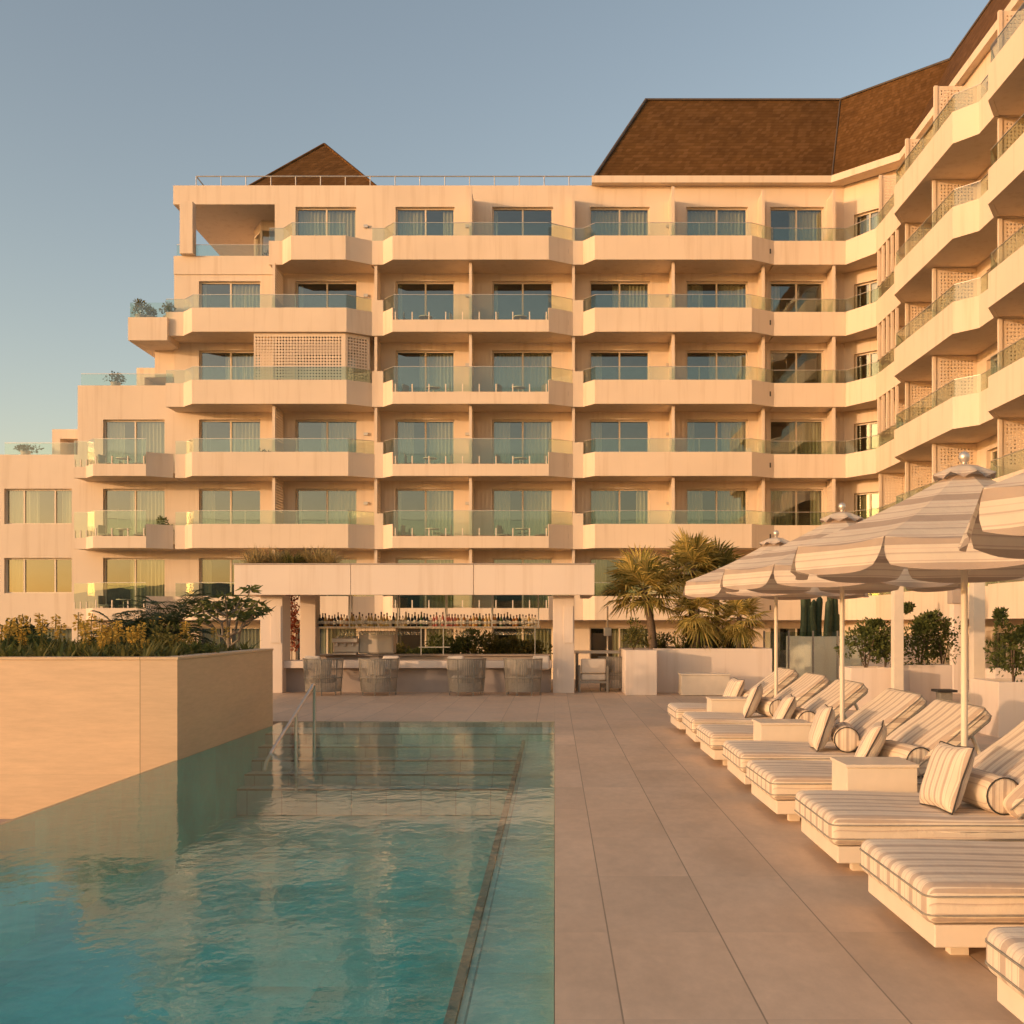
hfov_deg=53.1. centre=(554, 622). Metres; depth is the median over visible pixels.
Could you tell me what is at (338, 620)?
bottle
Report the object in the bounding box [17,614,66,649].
flowering plant
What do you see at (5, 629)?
flowering plant
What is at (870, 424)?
window
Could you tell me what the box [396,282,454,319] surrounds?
window
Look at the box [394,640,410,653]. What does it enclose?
shrub
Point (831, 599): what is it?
column cactus
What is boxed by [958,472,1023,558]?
parasol
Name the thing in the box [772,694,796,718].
scatter pillow
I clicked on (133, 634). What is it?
flowering plant
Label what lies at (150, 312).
potted plant
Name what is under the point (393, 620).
bottle
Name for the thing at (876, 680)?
box planter
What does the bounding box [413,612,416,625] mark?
bottle
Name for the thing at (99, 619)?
flowering plant
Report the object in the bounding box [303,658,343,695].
bar chair
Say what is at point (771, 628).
window
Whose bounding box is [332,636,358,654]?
coffee machine
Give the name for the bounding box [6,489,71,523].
window
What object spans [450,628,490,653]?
shrub
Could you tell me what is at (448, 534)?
balcony chair
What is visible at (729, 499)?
window
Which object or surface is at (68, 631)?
window
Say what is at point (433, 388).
balcony table
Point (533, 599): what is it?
window
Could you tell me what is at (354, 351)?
window
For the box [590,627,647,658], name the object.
window
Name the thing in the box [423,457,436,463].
balcony table
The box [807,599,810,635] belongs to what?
column cactus
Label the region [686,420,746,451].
window
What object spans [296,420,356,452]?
window
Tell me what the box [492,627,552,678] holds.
window
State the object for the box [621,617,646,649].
corner shrub
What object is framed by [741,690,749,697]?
bolster cushion
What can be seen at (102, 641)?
flowering plant
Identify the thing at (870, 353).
window
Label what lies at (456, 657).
scatter pillow
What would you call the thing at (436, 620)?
bottle
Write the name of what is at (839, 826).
sun lounger
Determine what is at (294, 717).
pool handrail
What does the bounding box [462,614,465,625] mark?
bottle
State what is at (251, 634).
window
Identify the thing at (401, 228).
window
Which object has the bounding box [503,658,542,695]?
bar chair
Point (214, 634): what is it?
flowering plant
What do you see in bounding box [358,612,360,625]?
bottle
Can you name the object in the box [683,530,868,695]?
parasol
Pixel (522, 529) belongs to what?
balcony table
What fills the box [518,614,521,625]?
bottle
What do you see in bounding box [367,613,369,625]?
bottle
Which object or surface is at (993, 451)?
window
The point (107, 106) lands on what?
sky
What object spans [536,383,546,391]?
balcony chair
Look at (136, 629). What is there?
flowering plant
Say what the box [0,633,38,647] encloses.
shrub
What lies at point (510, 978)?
pool steps
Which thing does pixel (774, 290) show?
window
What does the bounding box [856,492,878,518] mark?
window
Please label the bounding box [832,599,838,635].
column cactus
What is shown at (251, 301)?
window
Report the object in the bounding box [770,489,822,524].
window
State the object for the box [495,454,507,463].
balcony chair
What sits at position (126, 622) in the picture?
cycad
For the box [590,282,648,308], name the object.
window
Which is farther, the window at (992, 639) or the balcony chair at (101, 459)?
the balcony chair at (101, 459)
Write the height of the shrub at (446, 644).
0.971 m
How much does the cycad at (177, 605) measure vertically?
1.711 m
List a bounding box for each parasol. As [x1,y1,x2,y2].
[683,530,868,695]
[720,503,960,721]
[790,451,1023,746]
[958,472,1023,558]
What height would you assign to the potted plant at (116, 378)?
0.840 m
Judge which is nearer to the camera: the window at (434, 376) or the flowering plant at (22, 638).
the flowering plant at (22, 638)
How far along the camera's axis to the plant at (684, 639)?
24.59 m
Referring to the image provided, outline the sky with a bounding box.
[0,0,988,454]
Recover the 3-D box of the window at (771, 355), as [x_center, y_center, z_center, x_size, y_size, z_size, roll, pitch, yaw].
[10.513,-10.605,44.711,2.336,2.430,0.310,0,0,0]
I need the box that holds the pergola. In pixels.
[891,577,1023,703]
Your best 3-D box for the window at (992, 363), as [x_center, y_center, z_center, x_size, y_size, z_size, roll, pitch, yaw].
[14.715,-7.565,33.000,0.317,2.350,2.300,0,0,0]
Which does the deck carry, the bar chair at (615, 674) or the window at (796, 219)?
the bar chair at (615, 674)
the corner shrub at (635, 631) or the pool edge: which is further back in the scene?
the corner shrub at (635, 631)
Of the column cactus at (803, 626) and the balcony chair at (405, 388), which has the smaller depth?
the column cactus at (803, 626)
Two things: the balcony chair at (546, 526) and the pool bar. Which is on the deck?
the pool bar
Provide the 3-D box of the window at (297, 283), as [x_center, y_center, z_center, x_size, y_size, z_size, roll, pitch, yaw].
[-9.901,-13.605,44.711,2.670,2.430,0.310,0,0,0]
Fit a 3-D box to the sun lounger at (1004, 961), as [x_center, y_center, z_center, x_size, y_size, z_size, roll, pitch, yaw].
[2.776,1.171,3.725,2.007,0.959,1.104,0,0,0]
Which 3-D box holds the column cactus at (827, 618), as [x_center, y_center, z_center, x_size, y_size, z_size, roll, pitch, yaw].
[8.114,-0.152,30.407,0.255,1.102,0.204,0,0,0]
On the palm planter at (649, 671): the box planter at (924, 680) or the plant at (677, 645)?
the plant at (677, 645)
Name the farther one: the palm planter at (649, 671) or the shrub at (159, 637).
the palm planter at (649, 671)
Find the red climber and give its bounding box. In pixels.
[285,595,299,659]
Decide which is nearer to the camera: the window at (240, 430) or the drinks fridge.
the drinks fridge
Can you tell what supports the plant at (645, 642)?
on the palm planter at (649, 671)
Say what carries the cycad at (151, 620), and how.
on the stone planter at (71, 727)
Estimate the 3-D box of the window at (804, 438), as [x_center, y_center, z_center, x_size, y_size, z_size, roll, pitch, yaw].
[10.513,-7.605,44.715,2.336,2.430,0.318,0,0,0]
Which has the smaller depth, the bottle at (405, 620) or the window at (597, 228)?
the bottle at (405, 620)
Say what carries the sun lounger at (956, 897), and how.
on the deck
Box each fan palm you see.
[597,543,691,648]
[652,526,725,647]
[664,577,732,650]
[679,537,744,647]
[713,597,773,647]
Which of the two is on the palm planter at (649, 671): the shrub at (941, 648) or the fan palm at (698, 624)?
the fan palm at (698, 624)
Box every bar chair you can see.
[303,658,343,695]
[358,658,398,695]
[447,658,485,695]
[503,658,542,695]
[598,656,621,691]
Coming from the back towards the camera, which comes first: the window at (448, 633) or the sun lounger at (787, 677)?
the window at (448, 633)
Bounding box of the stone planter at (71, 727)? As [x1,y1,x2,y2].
[0,649,272,818]
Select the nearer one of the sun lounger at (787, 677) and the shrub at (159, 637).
the shrub at (159, 637)
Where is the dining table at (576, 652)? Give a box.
[574,650,619,689]
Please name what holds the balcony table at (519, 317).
on the hotel building
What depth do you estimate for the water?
13.88 m
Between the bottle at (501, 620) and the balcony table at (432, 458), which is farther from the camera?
the balcony table at (432, 458)
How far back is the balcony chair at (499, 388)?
43.62 m
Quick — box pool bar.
[233,563,595,692]
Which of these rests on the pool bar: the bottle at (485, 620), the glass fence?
the bottle at (485, 620)
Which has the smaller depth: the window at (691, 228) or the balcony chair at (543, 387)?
the balcony chair at (543, 387)
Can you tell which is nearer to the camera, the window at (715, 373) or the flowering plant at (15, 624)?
the flowering plant at (15, 624)
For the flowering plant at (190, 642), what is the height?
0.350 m
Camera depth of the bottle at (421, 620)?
25.89 m
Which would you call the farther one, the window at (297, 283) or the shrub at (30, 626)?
the window at (297, 283)
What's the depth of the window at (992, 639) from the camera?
33.98 m
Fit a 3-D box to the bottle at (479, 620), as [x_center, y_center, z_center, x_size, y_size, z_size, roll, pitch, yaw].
[-1.894,-0.078,25.884,0.093,0.334,0.088,0,0,0]
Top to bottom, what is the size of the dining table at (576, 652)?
0.950 m
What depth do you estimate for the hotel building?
44.33 m
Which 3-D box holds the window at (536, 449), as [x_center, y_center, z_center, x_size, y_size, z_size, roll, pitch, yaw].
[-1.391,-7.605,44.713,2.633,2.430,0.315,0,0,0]
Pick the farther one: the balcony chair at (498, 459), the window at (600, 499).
the window at (600, 499)
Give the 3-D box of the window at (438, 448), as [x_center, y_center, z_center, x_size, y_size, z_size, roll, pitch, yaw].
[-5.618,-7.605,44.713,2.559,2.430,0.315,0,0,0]
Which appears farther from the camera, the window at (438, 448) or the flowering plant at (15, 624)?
the window at (438, 448)
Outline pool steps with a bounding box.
[237,733,553,1023]
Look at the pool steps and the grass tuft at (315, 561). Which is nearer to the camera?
the pool steps
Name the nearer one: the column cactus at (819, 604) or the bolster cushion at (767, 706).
the bolster cushion at (767, 706)
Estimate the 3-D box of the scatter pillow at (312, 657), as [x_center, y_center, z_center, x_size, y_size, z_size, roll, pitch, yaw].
[-5.594,0.925,23.601,0.400,0.340,0.120,0,-14,9]
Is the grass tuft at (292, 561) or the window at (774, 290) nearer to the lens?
the grass tuft at (292, 561)
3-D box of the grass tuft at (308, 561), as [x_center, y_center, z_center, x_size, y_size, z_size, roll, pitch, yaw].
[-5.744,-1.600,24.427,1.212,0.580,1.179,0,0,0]
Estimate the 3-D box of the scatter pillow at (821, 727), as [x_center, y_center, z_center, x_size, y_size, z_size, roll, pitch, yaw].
[2.664,1.045,10.226,0.170,0.470,0.470,19,0,7]
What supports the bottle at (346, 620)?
on the pool bar
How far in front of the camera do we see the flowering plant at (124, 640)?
14.32 m
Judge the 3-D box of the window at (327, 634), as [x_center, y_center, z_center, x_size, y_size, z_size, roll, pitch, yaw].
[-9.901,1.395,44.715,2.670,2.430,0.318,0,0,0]
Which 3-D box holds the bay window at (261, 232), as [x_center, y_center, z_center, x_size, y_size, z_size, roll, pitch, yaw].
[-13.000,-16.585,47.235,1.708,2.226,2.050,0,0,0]
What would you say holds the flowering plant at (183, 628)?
on the stone planter at (71, 727)
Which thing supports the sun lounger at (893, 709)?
on the deck
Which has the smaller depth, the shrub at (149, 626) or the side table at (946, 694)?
the shrub at (149, 626)
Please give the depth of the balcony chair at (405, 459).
43.39 m
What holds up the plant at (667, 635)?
on the palm planter at (649, 671)
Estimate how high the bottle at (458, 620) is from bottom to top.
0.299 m
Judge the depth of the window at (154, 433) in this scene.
44.81 m
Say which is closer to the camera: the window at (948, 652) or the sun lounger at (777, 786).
the sun lounger at (777, 786)
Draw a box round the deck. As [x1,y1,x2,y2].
[273,679,1023,1023]
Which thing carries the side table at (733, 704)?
on the deck
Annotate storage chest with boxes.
[678,673,730,694]
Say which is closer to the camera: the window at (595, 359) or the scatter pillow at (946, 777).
the scatter pillow at (946, 777)
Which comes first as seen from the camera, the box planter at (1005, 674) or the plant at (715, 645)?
the box planter at (1005, 674)
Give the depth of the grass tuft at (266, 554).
24.36 m
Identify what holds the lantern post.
on the deck
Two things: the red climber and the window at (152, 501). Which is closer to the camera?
the red climber
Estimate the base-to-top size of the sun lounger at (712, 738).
0.959 m
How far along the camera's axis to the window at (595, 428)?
44.79 m
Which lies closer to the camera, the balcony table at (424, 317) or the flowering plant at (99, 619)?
the flowering plant at (99, 619)
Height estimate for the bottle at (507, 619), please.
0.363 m
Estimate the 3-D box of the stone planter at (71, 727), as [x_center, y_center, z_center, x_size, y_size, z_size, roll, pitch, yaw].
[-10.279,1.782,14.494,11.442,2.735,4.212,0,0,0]
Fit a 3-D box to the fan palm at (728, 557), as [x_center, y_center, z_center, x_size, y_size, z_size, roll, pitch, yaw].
[4.146,-0.775,25.714,2.072,2.891,2.022,0,0,-39]
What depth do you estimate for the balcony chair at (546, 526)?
43.60 m
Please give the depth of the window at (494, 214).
44.56 m
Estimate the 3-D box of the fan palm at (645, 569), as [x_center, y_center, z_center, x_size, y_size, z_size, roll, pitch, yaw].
[2.158,-0.637,24.822,2.482,2.618,2.537,0,0,0]
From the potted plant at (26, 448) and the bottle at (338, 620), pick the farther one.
the potted plant at (26, 448)
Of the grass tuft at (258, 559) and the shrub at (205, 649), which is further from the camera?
the grass tuft at (258, 559)
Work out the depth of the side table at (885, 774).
7.81 m
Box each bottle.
[337,612,339,625]
[345,615,348,625]
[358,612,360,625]
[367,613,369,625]
[385,613,388,625]
[392,612,394,625]
[404,612,406,625]
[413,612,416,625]
[420,612,422,625]
[435,612,437,625]
[441,612,443,625]
[450,614,453,625]
[456,615,459,625]
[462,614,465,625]
[478,613,481,625]
[484,614,487,625]
[499,614,502,625]
[506,612,508,625]
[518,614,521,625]
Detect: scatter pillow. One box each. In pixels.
[303,656,320,669]
[383,656,399,669]
[447,656,463,669]
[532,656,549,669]
[723,677,744,695]
[743,684,762,717]
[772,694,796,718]
[808,704,834,751]
[854,720,886,756]
[919,741,974,814]
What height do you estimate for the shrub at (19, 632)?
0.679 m
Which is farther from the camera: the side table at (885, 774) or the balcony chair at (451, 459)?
the balcony chair at (451, 459)
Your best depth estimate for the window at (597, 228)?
44.81 m
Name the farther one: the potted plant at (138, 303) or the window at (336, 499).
the window at (336, 499)
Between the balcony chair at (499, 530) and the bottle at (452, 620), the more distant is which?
the balcony chair at (499, 530)
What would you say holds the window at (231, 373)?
in the hotel building
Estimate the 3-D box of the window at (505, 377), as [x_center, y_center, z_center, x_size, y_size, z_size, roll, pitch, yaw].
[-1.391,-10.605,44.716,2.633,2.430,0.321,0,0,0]
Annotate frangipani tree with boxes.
[182,584,275,647]
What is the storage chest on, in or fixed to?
on the deck
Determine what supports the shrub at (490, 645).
on the deck
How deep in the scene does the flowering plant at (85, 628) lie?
15.54 m
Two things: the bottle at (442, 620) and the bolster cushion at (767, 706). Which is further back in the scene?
the bottle at (442, 620)
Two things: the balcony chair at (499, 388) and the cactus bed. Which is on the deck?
the cactus bed
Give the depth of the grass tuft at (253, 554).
24.28 m
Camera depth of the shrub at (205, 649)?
14.18 m
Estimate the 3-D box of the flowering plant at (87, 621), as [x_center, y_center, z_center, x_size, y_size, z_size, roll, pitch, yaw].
[-6.480,0.192,13.900,0.611,0.678,0.608,0,0,-2]
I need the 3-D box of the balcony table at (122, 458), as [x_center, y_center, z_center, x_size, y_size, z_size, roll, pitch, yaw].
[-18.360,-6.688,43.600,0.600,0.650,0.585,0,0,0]
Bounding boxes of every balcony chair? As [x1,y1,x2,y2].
[98,454,110,463]
[98,525,114,535]
[98,596,114,607]
[133,525,145,535]
[401,525,414,535]
[402,384,408,391]
[404,454,415,463]
[440,525,451,535]
[441,454,452,463]
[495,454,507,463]
[497,384,501,391]
[497,525,510,535]
[535,525,547,535]
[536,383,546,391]
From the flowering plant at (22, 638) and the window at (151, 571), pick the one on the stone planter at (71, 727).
the flowering plant at (22, 638)
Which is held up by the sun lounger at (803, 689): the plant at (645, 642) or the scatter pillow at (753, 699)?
the scatter pillow at (753, 699)
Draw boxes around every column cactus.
[800,599,806,635]
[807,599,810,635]
[809,604,816,635]
[811,599,816,625]
[816,596,822,635]
[823,599,831,635]
[827,597,832,635]
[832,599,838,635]
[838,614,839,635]
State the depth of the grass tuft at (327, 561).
24.04 m
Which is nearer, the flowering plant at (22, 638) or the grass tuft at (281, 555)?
the flowering plant at (22, 638)
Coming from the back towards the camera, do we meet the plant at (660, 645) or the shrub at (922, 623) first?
the plant at (660, 645)
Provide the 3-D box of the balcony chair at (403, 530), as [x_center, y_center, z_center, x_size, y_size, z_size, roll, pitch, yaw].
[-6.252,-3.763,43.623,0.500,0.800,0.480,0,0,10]
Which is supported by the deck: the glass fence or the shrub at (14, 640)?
the glass fence
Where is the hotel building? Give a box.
[0,0,1023,679]
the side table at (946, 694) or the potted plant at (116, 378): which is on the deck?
the side table at (946, 694)
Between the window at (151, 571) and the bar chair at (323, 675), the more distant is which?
the window at (151, 571)
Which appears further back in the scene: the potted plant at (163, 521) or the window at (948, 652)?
the potted plant at (163, 521)
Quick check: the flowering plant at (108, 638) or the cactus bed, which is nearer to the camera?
the flowering plant at (108, 638)
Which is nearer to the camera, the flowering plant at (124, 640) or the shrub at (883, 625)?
the flowering plant at (124, 640)
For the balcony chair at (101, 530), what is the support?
on the hotel building
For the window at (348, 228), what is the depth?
44.81 m
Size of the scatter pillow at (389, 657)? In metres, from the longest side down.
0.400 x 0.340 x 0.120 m
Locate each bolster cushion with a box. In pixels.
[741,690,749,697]
[756,697,780,716]
[790,707,814,721]
[830,722,859,752]
[877,740,929,777]
[962,768,1018,814]
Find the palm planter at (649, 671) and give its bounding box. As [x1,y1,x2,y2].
[619,646,771,694]
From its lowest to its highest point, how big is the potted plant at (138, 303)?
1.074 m
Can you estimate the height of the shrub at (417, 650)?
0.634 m
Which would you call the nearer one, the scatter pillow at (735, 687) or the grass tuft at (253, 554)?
the scatter pillow at (735, 687)
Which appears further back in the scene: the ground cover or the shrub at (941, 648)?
the shrub at (941, 648)
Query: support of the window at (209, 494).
in the hotel building
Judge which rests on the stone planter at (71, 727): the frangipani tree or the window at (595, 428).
the frangipani tree
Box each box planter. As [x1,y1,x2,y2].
[839,666,890,709]
[904,663,951,706]
[970,678,1023,737]
[985,668,1023,677]
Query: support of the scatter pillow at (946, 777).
on the sun lounger at (839, 826)
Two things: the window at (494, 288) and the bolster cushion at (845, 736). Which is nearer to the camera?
the bolster cushion at (845, 736)
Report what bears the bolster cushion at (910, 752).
on the sun lounger at (777, 786)
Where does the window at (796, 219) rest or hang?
in the hotel building
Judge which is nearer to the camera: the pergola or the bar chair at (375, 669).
the pergola
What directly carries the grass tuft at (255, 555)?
on the pool bar
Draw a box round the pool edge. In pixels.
[0,763,168,824]
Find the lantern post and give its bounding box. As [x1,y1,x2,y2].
[604,606,610,656]
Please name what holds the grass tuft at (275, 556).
on the pool bar
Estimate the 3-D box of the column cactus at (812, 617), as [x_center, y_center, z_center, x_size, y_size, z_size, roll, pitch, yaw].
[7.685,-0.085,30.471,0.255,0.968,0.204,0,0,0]
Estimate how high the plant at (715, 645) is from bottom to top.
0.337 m
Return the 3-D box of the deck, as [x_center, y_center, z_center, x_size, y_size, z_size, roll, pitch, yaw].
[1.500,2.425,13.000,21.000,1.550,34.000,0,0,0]
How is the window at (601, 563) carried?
in the hotel building
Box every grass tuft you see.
[230,551,263,562]
[235,546,263,562]
[236,546,283,562]
[239,543,269,562]
[251,546,290,562]
[262,549,287,562]
[265,547,286,562]
[267,546,294,562]
[277,553,298,562]
[284,550,304,562]
[286,547,323,562]
[294,544,330,562]
[295,547,323,562]
[303,543,334,562]
[312,550,340,562]
[314,548,340,562]
[320,550,351,562]
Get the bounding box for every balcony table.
[116,457,130,463]
[419,315,432,319]
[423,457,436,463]
[426,386,439,391]
[511,386,524,391]
[513,315,526,319]
[513,457,526,463]
[515,528,528,535]
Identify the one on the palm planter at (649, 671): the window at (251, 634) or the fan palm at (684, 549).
the fan palm at (684, 549)
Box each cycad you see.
[76,610,171,647]
[107,588,231,627]
[109,607,217,647]
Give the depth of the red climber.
26.58 m
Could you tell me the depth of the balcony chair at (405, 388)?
43.64 m
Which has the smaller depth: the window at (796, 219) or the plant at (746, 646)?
the plant at (746, 646)
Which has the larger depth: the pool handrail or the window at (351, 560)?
the window at (351, 560)
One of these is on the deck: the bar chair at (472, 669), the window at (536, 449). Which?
the bar chair at (472, 669)
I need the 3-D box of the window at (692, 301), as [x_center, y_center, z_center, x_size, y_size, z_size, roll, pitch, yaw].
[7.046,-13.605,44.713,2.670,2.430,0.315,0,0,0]
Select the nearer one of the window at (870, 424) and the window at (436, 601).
the window at (870, 424)
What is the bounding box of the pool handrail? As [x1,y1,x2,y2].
[262,684,315,790]
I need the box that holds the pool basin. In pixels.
[0,721,554,1023]
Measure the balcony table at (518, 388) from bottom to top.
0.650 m
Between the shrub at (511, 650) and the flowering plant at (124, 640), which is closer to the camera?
the flowering plant at (124, 640)
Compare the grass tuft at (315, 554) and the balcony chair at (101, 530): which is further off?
the balcony chair at (101, 530)
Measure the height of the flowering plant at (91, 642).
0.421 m
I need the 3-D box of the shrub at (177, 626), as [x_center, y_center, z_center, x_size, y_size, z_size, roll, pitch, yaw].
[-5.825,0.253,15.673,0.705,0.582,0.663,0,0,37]
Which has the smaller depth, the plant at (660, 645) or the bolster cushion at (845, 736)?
the bolster cushion at (845, 736)
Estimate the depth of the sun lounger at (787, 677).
15.15 m
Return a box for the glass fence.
[763,631,862,679]
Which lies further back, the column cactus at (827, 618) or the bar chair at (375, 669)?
the column cactus at (827, 618)
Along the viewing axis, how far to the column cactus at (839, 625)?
30.81 m
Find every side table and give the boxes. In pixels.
[706,696,746,712]
[752,719,811,741]
[830,757,918,792]
[931,689,957,702]
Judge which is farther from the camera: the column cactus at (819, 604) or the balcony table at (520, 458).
the balcony table at (520, 458)
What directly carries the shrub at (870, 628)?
on the box planter at (876, 680)
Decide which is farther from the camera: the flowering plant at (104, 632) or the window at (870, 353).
the window at (870, 353)
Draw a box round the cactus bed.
[786,636,924,679]
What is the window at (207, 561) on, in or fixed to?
in the hotel building
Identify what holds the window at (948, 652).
in the hotel building
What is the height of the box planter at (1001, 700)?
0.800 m
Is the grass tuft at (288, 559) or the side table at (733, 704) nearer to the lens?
the side table at (733, 704)
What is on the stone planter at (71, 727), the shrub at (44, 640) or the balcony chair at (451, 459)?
the shrub at (44, 640)
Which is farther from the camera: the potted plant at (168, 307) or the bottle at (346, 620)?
the potted plant at (168, 307)
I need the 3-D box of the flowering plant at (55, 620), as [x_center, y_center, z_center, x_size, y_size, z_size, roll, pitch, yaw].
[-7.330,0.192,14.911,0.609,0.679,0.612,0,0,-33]
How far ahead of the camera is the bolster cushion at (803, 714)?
11.80 m
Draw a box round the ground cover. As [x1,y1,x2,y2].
[0,635,259,656]
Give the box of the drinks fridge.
[359,631,395,653]
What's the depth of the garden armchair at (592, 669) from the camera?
24.30 m
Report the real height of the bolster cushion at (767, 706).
0.254 m
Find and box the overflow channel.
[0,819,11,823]
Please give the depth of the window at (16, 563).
44.59 m
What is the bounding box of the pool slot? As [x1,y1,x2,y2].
[443,749,522,1023]
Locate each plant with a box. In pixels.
[0,620,15,655]
[3,617,17,647]
[14,444,43,454]
[14,626,28,650]
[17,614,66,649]
[34,613,60,639]
[56,612,97,651]
[76,620,95,638]
[77,617,109,632]
[79,622,117,656]
[79,624,117,654]
[82,631,118,646]
[96,633,121,656]
[104,371,126,384]
[109,620,146,651]
[122,631,144,649]
[125,626,156,656]
[131,298,150,316]
[139,306,157,316]
[156,516,173,529]
[159,300,176,316]
[170,636,193,646]
[180,621,190,642]
[211,626,229,645]
[642,632,664,646]
[656,631,677,647]
[657,638,667,647]
[662,640,682,647]
[674,630,702,647]
[677,638,692,647]
[702,638,720,647]
[720,634,732,647]
[739,637,758,647]
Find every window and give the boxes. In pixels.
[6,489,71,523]
[6,558,71,592]
[21,627,71,641]
[105,420,164,463]
[105,489,164,535]
[105,558,164,607]
[200,282,259,307]
[200,351,259,379]
[200,420,259,451]
[200,489,259,523]
[200,558,247,595]
[200,627,259,648]
[254,231,262,255]
[296,208,355,236]
[296,282,356,308]
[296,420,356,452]
[296,489,356,523]
[296,627,356,659]
[297,558,356,595]
[298,351,354,380]
[396,208,454,234]
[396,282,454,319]
[396,351,454,391]
[396,420,454,463]
[396,489,454,535]
[396,558,454,607]
[396,628,454,648]
[492,208,552,235]
[492,282,552,319]
[492,351,552,391]
[492,420,552,463]
[492,489,552,535]
[492,558,552,607]
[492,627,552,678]
[590,208,648,236]
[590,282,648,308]
[590,351,648,380]
[590,420,648,452]
[590,489,648,523]
[590,558,645,595]
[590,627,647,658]
[686,208,746,234]
[686,282,746,307]
[686,351,746,379]
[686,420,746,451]
[686,489,746,523]
[770,208,822,240]
[770,282,822,311]
[770,351,822,382]
[770,420,822,453]
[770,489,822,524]
[770,627,822,671]
[856,210,878,235]
[856,281,878,307]
[856,351,876,379]
[856,422,876,451]
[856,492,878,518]
[947,631,949,664]
[991,347,1015,374]
[991,444,1014,479]
[991,631,1011,666]
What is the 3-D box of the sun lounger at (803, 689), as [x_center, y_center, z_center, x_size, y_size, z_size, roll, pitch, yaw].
[2.795,1.171,13.966,2.007,0.959,1.104,0,0,1]
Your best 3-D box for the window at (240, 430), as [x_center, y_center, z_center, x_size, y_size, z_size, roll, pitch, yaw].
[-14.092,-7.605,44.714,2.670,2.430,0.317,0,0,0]
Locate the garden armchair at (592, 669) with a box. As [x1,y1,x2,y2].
[578,659,607,691]
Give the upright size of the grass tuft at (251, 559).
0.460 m
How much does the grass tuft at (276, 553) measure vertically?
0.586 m
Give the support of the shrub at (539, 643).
on the deck
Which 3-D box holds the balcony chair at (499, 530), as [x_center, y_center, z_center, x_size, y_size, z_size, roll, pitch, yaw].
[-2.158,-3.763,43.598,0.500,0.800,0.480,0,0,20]
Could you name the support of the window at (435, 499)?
in the hotel building
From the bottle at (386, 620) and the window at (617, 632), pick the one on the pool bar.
the bottle at (386, 620)
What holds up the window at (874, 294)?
in the hotel building
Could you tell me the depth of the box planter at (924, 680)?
20.20 m
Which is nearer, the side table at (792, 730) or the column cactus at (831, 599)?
the side table at (792, 730)
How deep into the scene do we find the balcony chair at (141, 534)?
43.42 m
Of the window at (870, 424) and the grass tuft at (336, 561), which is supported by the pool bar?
the grass tuft at (336, 561)
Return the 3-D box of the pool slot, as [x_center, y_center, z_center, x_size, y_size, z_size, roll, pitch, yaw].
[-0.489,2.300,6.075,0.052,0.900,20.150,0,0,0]
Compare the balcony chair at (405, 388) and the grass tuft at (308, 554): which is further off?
the balcony chair at (405, 388)
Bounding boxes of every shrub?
[0,619,41,640]
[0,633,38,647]
[9,628,58,647]
[11,617,49,639]
[120,619,163,645]
[130,622,185,649]
[164,622,200,644]
[181,642,218,653]
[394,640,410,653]
[396,644,446,653]
[424,631,470,653]
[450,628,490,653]
[469,630,518,653]
[493,635,532,653]
[514,638,552,656]
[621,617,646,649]
[833,617,890,667]
[866,617,890,667]
[904,601,951,664]
[920,616,960,664]
[983,607,1023,681]
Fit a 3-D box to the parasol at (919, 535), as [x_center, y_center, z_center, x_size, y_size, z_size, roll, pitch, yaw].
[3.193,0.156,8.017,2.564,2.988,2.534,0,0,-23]
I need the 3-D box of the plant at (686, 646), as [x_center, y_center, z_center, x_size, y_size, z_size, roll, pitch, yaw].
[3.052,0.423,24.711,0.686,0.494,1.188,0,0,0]
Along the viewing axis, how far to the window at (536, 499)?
44.81 m
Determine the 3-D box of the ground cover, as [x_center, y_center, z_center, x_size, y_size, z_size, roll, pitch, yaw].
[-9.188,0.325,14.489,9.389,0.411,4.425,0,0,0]
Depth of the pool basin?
9.47 m
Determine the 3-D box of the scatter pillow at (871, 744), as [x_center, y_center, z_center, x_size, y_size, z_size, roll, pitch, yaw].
[2.686,1.058,8.719,0.170,0.470,0.469,28,10,16]
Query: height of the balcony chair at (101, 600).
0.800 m
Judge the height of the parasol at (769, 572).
2.988 m
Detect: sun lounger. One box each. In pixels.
[667,667,798,728]
[682,672,834,741]
[696,679,867,764]
[722,688,926,783]
[746,699,991,820]
[794,720,1023,870]
[859,839,1023,954]
[985,926,1023,1022]
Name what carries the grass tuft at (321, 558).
on the pool bar
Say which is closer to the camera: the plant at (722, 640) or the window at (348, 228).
the plant at (722, 640)
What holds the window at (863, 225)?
in the hotel building
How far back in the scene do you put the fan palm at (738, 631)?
24.50 m
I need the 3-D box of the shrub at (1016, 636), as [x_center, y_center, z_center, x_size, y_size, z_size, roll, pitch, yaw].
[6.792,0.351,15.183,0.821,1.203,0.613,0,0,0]
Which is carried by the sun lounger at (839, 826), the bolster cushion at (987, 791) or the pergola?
the bolster cushion at (987, 791)
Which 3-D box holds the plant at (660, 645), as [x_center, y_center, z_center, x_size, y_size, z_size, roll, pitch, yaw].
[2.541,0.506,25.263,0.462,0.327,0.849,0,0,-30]

